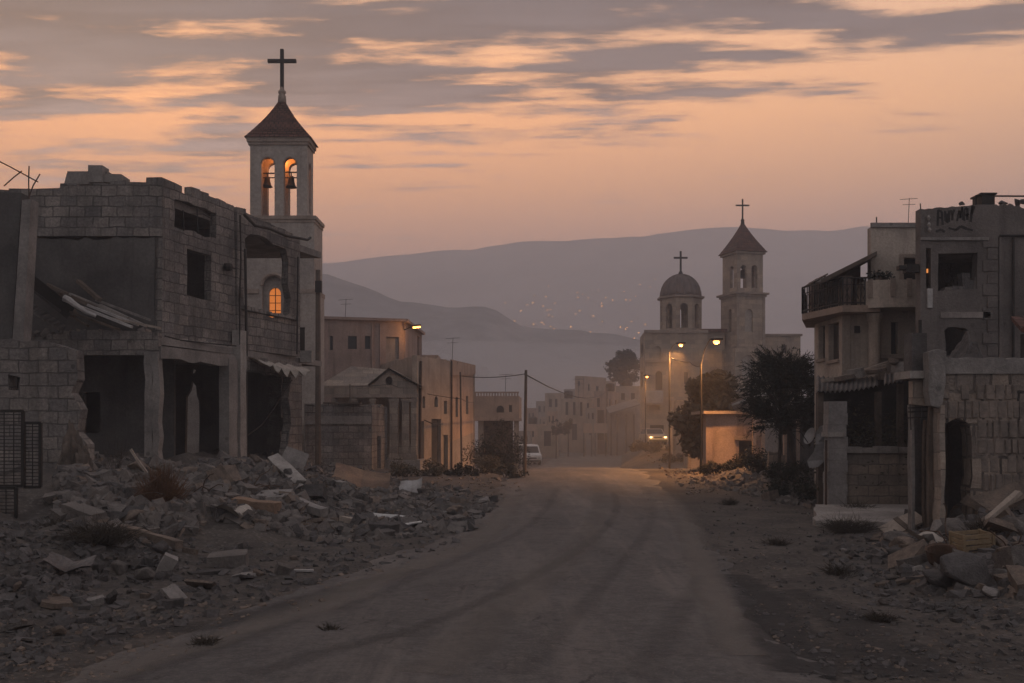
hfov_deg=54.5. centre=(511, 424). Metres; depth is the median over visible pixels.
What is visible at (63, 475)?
broken stone
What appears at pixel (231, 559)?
grey block
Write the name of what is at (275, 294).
window
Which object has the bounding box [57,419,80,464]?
clay lump
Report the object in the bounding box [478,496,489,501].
broken block
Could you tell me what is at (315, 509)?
concrete beam
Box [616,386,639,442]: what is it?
house
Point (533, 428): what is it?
house
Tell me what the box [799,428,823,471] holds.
satellite dish
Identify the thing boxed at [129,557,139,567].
broken block
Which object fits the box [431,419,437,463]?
doorway
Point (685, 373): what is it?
window
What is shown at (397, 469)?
bush
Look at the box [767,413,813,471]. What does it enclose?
wall
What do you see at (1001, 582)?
broken stone
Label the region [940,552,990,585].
broken stone
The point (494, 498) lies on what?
broken block
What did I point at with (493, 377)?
power cable
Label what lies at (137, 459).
pale pole
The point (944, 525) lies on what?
bent rebar
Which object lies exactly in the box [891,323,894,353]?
window
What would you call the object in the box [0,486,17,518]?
panel
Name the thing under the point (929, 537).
broken stone
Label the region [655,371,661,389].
window
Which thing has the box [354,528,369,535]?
broken stone
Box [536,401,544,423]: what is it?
house
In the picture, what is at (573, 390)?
house
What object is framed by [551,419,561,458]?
broadleaf tree
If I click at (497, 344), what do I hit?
hill
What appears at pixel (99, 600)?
broken block
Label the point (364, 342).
rendered house
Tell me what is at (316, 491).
broken block
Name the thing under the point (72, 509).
grey block
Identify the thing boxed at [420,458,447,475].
bush
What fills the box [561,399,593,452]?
house
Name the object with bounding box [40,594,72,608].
slab fragment
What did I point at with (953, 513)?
broken stone
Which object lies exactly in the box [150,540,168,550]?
broken stone
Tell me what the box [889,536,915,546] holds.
broken stone
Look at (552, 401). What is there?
house
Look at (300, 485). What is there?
broken stone
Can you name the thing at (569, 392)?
water tank
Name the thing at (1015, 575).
broken block
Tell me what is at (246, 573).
slab fragment
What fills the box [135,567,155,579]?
broken stone
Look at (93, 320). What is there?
roof lath
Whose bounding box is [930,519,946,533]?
broken stone
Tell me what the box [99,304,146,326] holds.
roof batten
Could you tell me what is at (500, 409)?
window
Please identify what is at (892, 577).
slab fragment
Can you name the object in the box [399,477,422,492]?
white sheet
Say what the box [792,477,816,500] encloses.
bush
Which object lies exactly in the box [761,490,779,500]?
broken block
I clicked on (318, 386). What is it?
utility pole
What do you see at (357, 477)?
tan sheet
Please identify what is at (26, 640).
slab fragment
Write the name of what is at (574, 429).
doorway
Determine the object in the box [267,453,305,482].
concrete plank
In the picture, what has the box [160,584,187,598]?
slab fragment
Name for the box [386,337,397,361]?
blocked window
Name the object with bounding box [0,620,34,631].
slab fragment
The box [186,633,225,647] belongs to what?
dry bush
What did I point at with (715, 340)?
street lamp
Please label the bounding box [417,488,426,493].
broken stone
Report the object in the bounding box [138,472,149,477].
broken stone
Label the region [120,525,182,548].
tan beam
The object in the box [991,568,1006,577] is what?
broken stone
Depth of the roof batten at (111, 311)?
27.83 m
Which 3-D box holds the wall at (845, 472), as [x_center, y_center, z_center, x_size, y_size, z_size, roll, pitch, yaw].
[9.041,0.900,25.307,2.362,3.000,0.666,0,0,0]
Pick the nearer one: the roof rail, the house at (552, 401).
the roof rail
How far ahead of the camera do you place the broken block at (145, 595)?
12.54 m
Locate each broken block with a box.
[40,585,55,589]
[67,467,77,473]
[86,595,104,605]
[105,556,112,560]
[117,555,124,560]
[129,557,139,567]
[140,593,150,598]
[143,556,152,566]
[162,598,184,607]
[181,547,197,555]
[206,465,241,481]
[253,568,263,575]
[269,477,277,486]
[274,561,293,574]
[289,555,297,559]
[295,483,327,498]
[335,480,346,486]
[368,520,400,532]
[377,508,392,513]
[450,497,468,503]
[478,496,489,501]
[489,495,497,501]
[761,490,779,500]
[847,367,864,379]
[848,550,860,556]
[887,540,927,568]
[891,362,903,372]
[895,553,928,568]
[952,548,967,552]
[979,507,1014,523]
[991,545,1023,567]
[993,573,1006,583]
[1005,564,1023,593]
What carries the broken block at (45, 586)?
on the ground
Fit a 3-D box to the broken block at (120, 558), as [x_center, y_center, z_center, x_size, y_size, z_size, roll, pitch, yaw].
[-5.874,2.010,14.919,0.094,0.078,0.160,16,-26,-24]
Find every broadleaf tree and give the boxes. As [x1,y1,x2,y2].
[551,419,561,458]
[561,418,572,456]
[603,349,639,385]
[666,368,739,463]
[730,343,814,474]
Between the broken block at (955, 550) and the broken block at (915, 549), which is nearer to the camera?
the broken block at (955, 550)
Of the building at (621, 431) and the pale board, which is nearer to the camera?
the pale board
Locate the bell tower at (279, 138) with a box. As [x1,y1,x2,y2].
[243,49,324,451]
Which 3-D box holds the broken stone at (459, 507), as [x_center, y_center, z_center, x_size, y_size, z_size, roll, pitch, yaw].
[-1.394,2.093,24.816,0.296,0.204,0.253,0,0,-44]
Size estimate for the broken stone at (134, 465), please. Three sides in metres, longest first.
0.512 x 0.390 x 0.283 m
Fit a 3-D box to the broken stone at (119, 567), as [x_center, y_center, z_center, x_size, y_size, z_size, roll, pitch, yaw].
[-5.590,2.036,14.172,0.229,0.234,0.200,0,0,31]
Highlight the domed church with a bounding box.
[640,251,801,446]
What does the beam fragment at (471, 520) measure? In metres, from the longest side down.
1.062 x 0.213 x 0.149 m
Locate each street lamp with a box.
[643,374,650,451]
[668,342,685,468]
[699,338,722,472]
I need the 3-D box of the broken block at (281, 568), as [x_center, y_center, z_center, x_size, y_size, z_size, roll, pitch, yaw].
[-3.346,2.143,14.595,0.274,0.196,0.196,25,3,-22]
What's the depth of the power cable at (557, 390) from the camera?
59.27 m
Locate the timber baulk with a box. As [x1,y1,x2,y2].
[231,497,280,513]
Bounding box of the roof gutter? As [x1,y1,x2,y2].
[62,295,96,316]
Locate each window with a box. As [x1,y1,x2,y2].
[269,288,280,317]
[330,336,332,349]
[348,336,356,348]
[365,336,369,348]
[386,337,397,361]
[497,406,503,412]
[565,402,567,414]
[653,346,660,359]
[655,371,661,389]
[684,372,687,383]
[745,309,751,331]
[823,327,824,357]
[834,323,838,358]
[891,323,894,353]
[904,259,914,278]
[926,250,926,287]
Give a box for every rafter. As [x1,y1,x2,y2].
[46,283,97,309]
[56,291,77,316]
[76,279,101,301]
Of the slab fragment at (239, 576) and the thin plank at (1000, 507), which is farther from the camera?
the thin plank at (1000, 507)
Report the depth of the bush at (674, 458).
75.60 m
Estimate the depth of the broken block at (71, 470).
20.81 m
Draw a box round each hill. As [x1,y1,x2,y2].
[322,226,869,374]
[322,274,812,446]
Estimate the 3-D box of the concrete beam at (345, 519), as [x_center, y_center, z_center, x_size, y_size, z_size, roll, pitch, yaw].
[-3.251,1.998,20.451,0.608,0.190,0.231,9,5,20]
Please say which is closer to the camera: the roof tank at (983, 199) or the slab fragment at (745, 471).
the roof tank at (983, 199)
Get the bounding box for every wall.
[0,161,94,472]
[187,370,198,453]
[767,413,813,471]
[821,401,907,504]
[894,320,1023,529]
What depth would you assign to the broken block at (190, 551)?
15.88 m
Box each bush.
[23,515,73,527]
[41,509,155,548]
[128,456,194,501]
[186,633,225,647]
[316,620,345,630]
[389,458,423,476]
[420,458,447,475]
[443,462,480,475]
[461,419,531,471]
[470,448,500,473]
[492,462,528,478]
[628,439,670,453]
[659,453,682,462]
[698,460,735,474]
[717,495,741,504]
[725,452,753,468]
[739,445,767,473]
[759,535,794,546]
[761,475,793,496]
[762,460,813,484]
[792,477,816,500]
[809,559,859,577]
[810,510,884,534]
[836,497,880,509]
[859,607,902,623]
[957,514,1002,539]
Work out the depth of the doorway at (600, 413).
128.19 m
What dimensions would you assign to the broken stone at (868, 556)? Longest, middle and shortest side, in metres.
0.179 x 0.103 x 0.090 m
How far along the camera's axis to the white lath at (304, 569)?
14.78 m
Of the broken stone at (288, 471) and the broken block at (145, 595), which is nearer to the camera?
the broken block at (145, 595)
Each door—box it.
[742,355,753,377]
[852,279,863,304]
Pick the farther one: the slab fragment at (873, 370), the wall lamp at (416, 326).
the wall lamp at (416, 326)
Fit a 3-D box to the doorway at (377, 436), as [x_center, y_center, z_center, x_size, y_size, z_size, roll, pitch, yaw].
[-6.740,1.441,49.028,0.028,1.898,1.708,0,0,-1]
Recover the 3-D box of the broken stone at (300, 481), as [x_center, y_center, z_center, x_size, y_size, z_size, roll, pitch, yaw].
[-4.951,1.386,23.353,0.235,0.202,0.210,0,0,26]
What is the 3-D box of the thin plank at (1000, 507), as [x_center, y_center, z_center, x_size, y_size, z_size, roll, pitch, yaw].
[8.249,1.417,16.818,0.917,0.109,0.131,-38,16,-8]
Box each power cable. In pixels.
[463,374,523,377]
[524,373,606,397]
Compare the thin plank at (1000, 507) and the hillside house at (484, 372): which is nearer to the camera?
the thin plank at (1000, 507)
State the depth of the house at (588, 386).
159.40 m
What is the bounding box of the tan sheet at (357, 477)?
[332,463,390,488]
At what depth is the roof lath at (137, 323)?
27.47 m
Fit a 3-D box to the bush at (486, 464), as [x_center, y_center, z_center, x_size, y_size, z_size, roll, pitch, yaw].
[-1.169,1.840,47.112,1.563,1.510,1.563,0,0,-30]
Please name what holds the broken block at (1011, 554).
on the ground
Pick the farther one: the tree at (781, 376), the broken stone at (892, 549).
the tree at (781, 376)
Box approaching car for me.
[639,429,667,444]
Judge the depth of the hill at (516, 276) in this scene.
1124.53 m
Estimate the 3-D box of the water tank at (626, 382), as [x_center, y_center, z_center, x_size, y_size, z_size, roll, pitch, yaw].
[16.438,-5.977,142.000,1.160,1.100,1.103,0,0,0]
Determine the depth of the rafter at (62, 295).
28.00 m
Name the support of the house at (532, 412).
on the ground
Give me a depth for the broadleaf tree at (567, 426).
117.92 m
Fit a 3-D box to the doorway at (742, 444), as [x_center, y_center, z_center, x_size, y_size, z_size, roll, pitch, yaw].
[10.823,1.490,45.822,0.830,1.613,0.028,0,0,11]
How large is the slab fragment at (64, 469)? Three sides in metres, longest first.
0.477 x 0.473 x 0.103 m
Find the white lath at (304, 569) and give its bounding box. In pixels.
[294,569,313,570]
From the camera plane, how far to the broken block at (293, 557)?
16.32 m
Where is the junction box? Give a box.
[315,281,321,292]
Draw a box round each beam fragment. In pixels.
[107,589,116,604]
[187,568,225,574]
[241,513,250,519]
[437,518,473,523]
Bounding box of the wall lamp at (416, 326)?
[404,324,420,329]
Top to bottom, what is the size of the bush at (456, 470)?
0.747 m
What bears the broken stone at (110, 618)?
on the ground
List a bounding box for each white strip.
[373,512,402,517]
[405,521,423,524]
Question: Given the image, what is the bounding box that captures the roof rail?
[995,195,1023,196]
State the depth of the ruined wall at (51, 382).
23.50 m
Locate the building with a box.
[691,406,764,468]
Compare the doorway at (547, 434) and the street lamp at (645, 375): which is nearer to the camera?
the street lamp at (645, 375)
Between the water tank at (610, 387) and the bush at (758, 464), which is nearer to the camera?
the bush at (758, 464)
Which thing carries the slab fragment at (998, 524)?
on the ground
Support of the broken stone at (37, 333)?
on the ruined house at (169, 257)
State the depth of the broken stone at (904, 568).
14.38 m
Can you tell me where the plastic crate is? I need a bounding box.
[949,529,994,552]
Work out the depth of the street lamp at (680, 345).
60.95 m
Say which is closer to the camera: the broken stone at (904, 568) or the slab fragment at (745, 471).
the broken stone at (904, 568)
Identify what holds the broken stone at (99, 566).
on the ground
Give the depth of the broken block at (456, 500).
27.53 m
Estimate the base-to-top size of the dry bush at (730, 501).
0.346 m
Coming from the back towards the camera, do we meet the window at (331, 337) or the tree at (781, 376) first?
the window at (331, 337)
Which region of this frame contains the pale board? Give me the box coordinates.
[878,512,922,532]
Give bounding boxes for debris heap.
[950,331,982,357]
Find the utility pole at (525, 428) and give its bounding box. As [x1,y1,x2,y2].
[523,370,526,472]
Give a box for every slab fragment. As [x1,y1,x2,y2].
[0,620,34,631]
[20,638,33,641]
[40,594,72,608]
[61,464,89,471]
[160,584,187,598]
[184,578,216,587]
[227,565,252,574]
[232,571,255,575]
[232,574,255,578]
[307,516,324,522]
[370,496,379,502]
[739,470,752,474]
[830,374,855,382]
[865,368,886,372]
[885,576,897,579]
[960,480,1023,510]
[982,517,1018,532]
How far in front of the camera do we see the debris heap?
22.37 m
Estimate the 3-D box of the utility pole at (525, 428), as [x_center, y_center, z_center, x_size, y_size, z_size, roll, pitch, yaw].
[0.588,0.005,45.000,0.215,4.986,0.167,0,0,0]
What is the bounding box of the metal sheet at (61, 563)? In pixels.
[43,551,95,572]
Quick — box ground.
[0,444,1023,682]
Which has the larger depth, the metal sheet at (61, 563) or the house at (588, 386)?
the house at (588, 386)
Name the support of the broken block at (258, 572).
on the ground
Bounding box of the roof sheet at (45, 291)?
[34,276,73,318]
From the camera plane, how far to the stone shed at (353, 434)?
45.65 m
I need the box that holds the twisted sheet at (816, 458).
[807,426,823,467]
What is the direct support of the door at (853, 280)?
in the balcony house at (833, 313)
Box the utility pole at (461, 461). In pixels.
[460,372,462,467]
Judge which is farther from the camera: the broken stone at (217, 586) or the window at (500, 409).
the window at (500, 409)
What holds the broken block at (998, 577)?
on the ground
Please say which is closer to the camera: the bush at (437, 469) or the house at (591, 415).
the bush at (437, 469)
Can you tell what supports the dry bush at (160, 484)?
on the ground
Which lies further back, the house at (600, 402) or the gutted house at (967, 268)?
the house at (600, 402)
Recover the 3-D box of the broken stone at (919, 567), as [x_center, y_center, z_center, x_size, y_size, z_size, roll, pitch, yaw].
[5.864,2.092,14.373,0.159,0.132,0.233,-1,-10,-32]
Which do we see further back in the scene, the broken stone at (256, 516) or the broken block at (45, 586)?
the broken stone at (256, 516)
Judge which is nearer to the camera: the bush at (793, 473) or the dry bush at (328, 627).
the dry bush at (328, 627)
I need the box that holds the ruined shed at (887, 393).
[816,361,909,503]
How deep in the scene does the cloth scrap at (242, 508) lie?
18.73 m
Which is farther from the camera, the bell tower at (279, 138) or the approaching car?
the approaching car
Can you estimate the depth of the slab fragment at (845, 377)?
27.42 m
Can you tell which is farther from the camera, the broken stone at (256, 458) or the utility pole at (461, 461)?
the utility pole at (461, 461)
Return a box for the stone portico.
[324,366,424,469]
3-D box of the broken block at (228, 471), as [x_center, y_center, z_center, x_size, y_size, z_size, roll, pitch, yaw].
[-6.095,1.090,21.072,0.634,0.432,0.431,-19,-10,-12]
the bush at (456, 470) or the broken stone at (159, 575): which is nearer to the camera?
the broken stone at (159, 575)
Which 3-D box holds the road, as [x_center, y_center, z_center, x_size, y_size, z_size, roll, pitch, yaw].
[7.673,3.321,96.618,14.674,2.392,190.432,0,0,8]
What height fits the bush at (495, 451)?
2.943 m
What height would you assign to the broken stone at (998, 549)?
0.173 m
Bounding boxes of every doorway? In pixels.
[377,436,377,467]
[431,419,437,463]
[443,435,444,464]
[544,431,550,445]
[572,424,576,439]
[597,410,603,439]
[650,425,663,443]
[739,441,751,457]
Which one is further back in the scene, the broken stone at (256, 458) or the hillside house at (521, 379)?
the hillside house at (521, 379)
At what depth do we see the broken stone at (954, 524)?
17.29 m
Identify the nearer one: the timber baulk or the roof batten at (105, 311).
the timber baulk
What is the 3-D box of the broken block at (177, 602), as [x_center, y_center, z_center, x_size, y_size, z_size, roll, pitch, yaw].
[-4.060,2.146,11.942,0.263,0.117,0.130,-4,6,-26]
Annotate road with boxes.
[64,452,837,682]
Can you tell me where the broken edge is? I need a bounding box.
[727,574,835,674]
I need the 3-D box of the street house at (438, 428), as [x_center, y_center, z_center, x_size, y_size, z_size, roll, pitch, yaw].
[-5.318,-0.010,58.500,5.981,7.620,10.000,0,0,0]
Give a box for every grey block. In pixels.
[60,502,105,520]
[156,551,177,572]
[207,549,247,568]
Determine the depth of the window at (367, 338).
61.46 m
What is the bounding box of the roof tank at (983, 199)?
[970,193,996,204]
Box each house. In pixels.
[0,165,321,458]
[324,316,424,401]
[381,355,475,468]
[422,355,440,358]
[475,392,521,468]
[476,367,489,380]
[518,374,535,383]
[519,431,531,443]
[527,408,537,423]
[527,424,546,444]
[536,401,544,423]
[538,426,558,457]
[545,393,563,449]
[547,411,557,425]
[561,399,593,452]
[564,389,574,398]
[575,376,605,398]
[586,408,596,454]
[594,391,618,453]
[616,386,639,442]
[670,400,690,457]
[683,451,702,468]
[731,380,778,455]
[801,251,879,484]
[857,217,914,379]
[896,203,1023,358]
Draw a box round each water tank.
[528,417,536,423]
[564,390,572,397]
[606,383,614,391]
[623,379,630,385]
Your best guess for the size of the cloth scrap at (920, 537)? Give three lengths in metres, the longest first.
0.562 x 0.407 x 0.175 m
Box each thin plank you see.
[875,575,924,586]
[985,490,1021,518]
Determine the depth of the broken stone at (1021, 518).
15.82 m
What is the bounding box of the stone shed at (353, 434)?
[304,402,386,469]
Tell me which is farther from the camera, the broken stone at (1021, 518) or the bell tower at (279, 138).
the bell tower at (279, 138)
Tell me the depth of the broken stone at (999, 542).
14.81 m
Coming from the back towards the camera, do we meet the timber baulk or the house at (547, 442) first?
the house at (547, 442)
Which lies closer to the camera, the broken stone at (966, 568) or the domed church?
the broken stone at (966, 568)
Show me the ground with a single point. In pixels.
(32, 503)
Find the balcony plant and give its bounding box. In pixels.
[866,270,894,279]
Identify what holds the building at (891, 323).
on the ground
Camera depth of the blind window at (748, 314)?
94.86 m
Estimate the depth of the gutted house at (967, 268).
24.00 m
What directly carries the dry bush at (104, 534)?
on the ground
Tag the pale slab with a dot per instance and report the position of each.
(269, 494)
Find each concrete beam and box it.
[292,494,327,516]
[338,515,365,523]
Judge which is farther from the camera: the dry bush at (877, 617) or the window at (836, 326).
the window at (836, 326)
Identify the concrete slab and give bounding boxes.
[813,504,907,527]
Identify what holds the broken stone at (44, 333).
on the ruined house at (169, 257)
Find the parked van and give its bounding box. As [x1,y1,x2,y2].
[519,444,541,464]
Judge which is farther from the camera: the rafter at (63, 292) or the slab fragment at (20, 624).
the rafter at (63, 292)
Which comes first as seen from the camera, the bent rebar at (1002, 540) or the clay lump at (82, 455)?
the bent rebar at (1002, 540)
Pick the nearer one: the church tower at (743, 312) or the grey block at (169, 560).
the grey block at (169, 560)
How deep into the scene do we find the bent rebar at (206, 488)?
19.52 m
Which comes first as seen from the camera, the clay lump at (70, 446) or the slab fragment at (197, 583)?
the slab fragment at (197, 583)
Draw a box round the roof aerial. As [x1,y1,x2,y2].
[900,198,917,222]
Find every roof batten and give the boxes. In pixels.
[66,302,132,327]
[69,293,128,318]
[87,304,138,325]
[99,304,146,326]
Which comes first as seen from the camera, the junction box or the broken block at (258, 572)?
the broken block at (258, 572)
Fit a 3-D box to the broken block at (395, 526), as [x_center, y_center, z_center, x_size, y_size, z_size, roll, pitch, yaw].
[-2.573,2.087,19.849,0.680,0.314,0.302,3,8,-5]
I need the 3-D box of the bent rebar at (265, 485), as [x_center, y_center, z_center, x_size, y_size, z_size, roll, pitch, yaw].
[-5.336,1.204,21.350,0.707,0.571,0.202,0,0,-30]
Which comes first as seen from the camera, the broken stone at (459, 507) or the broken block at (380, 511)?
the broken block at (380, 511)
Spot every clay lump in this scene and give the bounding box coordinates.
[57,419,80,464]
[73,438,93,469]
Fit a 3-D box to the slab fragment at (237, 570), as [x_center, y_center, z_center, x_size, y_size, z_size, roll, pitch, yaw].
[-3.987,2.154,14.590,0.228,0.048,0.393,22,24,32]
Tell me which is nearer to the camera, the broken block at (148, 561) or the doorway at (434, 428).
the broken block at (148, 561)
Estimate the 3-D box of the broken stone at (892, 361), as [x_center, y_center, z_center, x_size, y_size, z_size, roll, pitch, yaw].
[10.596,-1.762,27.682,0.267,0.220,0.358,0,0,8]
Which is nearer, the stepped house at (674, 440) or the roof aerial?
the roof aerial
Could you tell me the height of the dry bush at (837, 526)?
0.641 m
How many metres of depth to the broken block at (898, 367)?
27.55 m
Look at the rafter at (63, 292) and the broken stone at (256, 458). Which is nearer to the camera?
the rafter at (63, 292)
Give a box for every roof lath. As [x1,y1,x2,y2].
[43,300,88,326]
[69,311,120,330]
[95,300,150,320]
[112,317,160,328]
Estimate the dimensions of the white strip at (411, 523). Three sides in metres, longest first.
1.071 x 0.326 x 0.206 m
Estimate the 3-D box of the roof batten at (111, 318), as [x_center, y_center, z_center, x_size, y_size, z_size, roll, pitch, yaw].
[-11.354,-3.052,27.350,1.884,0.791,0.130,0,0,3]
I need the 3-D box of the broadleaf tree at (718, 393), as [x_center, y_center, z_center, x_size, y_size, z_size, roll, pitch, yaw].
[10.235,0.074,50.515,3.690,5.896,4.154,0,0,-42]
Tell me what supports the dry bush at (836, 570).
on the ground
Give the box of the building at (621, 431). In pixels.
[606,398,639,455]
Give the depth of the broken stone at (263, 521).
18.24 m
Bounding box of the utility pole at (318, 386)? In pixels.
[315,270,320,464]
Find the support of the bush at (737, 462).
on the ground
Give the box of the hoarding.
[594,423,606,456]
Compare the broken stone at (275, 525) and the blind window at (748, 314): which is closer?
the broken stone at (275, 525)
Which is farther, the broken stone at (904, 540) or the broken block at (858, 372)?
the broken block at (858, 372)
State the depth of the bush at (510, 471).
40.87 m
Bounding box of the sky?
[0,0,1023,262]
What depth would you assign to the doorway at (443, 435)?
57.65 m
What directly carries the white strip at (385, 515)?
on the ground
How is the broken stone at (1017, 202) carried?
on the gutted house at (967, 268)
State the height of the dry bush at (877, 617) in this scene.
0.197 m
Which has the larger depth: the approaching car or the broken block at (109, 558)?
the approaching car
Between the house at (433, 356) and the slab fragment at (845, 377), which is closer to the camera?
the slab fragment at (845, 377)
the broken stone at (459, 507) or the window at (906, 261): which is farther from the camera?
the window at (906, 261)
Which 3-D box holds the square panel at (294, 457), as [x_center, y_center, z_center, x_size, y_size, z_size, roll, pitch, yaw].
[-5.582,0.926,25.486,0.650,0.643,0.104,23,-25,-13]
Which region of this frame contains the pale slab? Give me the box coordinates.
[256,489,292,498]
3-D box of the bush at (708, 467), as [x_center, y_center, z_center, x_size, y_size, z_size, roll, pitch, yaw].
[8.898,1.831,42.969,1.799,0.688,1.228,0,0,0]
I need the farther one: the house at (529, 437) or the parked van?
the house at (529, 437)
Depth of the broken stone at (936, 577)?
12.86 m
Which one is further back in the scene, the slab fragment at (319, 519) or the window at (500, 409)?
the window at (500, 409)
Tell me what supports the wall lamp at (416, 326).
attached to the rendered house at (364, 342)
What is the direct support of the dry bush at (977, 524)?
on the ground
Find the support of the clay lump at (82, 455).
on the ground
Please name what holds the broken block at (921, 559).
on the ground
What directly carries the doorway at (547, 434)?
in the house at (547, 442)
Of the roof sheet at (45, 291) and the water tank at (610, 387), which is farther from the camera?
the water tank at (610, 387)
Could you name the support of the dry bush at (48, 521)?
on the ground
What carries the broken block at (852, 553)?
on the ground
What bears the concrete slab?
on the ground
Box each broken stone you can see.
[12,581,21,591]
[34,330,40,336]
[40,328,49,338]
[52,625,66,634]
[55,472,71,479]
[85,617,95,622]
[92,560,104,572]
[105,616,112,620]
[108,511,127,521]
[110,560,127,574]
[123,509,144,522]
[127,460,151,470]
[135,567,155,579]
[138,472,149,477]
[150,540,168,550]
[155,571,170,579]
[181,516,193,524]
[182,467,197,474]
[211,584,221,590]
[249,454,260,462]
[251,514,259,522]
[253,518,268,524]
[269,521,281,530]
[272,466,280,472]
[283,468,292,477]
[295,483,303,489]
[296,480,305,483]
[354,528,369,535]
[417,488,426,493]
[446,507,457,514]
[451,505,462,510]
[810,499,816,505]
[865,553,873,559]
[878,598,887,604]
[883,531,909,541]
[886,544,901,553]
[888,358,897,365]
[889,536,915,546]
[898,563,912,573]
[912,565,924,570]
[917,533,935,540]
[922,569,957,588]
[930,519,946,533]
[940,518,966,536]
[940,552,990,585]
[949,504,962,517]
[982,586,999,597]
[989,535,1007,546]
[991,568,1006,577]
[994,546,1006,552]
[997,577,1008,587]
[1002,517,1023,535]
[1014,199,1019,205]
[1017,513,1023,521]
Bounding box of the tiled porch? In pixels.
[1011,316,1023,357]
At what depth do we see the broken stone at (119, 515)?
16.91 m
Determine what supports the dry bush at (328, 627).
on the ground
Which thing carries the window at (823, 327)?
in the balcony house at (833, 313)
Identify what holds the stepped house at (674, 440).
on the ground
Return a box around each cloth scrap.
[214,504,251,516]
[906,529,945,542]
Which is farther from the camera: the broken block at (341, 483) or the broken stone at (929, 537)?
the broken block at (341, 483)
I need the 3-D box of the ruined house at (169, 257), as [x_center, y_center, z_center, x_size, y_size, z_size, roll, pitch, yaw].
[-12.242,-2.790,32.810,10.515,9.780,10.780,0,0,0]
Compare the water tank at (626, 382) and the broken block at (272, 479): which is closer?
the broken block at (272, 479)
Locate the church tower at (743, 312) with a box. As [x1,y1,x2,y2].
[716,199,770,393]
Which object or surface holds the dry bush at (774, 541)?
on the ground
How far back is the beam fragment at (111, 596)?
12.02 m
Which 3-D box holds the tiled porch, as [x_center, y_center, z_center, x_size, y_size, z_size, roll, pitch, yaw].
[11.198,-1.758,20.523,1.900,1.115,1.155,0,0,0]
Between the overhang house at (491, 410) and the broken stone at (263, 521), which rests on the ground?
the overhang house at (491, 410)
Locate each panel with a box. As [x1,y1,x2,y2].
[0,410,24,487]
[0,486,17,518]
[23,422,42,488]
[282,446,309,470]
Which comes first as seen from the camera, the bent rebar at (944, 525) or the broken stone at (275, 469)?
the bent rebar at (944, 525)
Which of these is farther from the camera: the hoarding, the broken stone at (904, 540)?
the hoarding
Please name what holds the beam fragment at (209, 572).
on the ground
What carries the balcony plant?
on the balcony house at (833, 313)
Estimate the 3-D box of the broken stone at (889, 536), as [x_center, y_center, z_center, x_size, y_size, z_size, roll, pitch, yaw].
[6.915,2.018,17.942,0.465,0.238,0.394,7,-3,-4]
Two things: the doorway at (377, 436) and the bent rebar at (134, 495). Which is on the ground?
the bent rebar at (134, 495)
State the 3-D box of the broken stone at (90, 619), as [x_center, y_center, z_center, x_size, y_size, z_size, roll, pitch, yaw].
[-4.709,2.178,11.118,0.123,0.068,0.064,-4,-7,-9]
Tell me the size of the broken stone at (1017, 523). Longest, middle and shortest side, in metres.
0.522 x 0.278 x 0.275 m
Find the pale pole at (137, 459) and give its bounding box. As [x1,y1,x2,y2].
[129,448,147,472]
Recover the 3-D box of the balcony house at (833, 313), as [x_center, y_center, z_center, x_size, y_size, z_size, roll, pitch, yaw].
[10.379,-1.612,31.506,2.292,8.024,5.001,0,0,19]
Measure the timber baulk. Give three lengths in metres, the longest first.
0.956 x 0.283 x 0.282 m
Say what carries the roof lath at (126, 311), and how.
attached to the ruined house at (169, 257)
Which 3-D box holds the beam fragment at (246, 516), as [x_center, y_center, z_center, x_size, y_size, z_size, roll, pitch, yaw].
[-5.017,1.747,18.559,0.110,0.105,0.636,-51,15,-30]
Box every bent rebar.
[116,474,163,497]
[194,473,222,491]
[254,468,280,490]
[919,503,948,543]
[987,524,1023,545]
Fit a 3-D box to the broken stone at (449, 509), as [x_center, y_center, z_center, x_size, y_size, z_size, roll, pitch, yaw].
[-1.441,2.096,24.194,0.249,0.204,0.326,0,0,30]

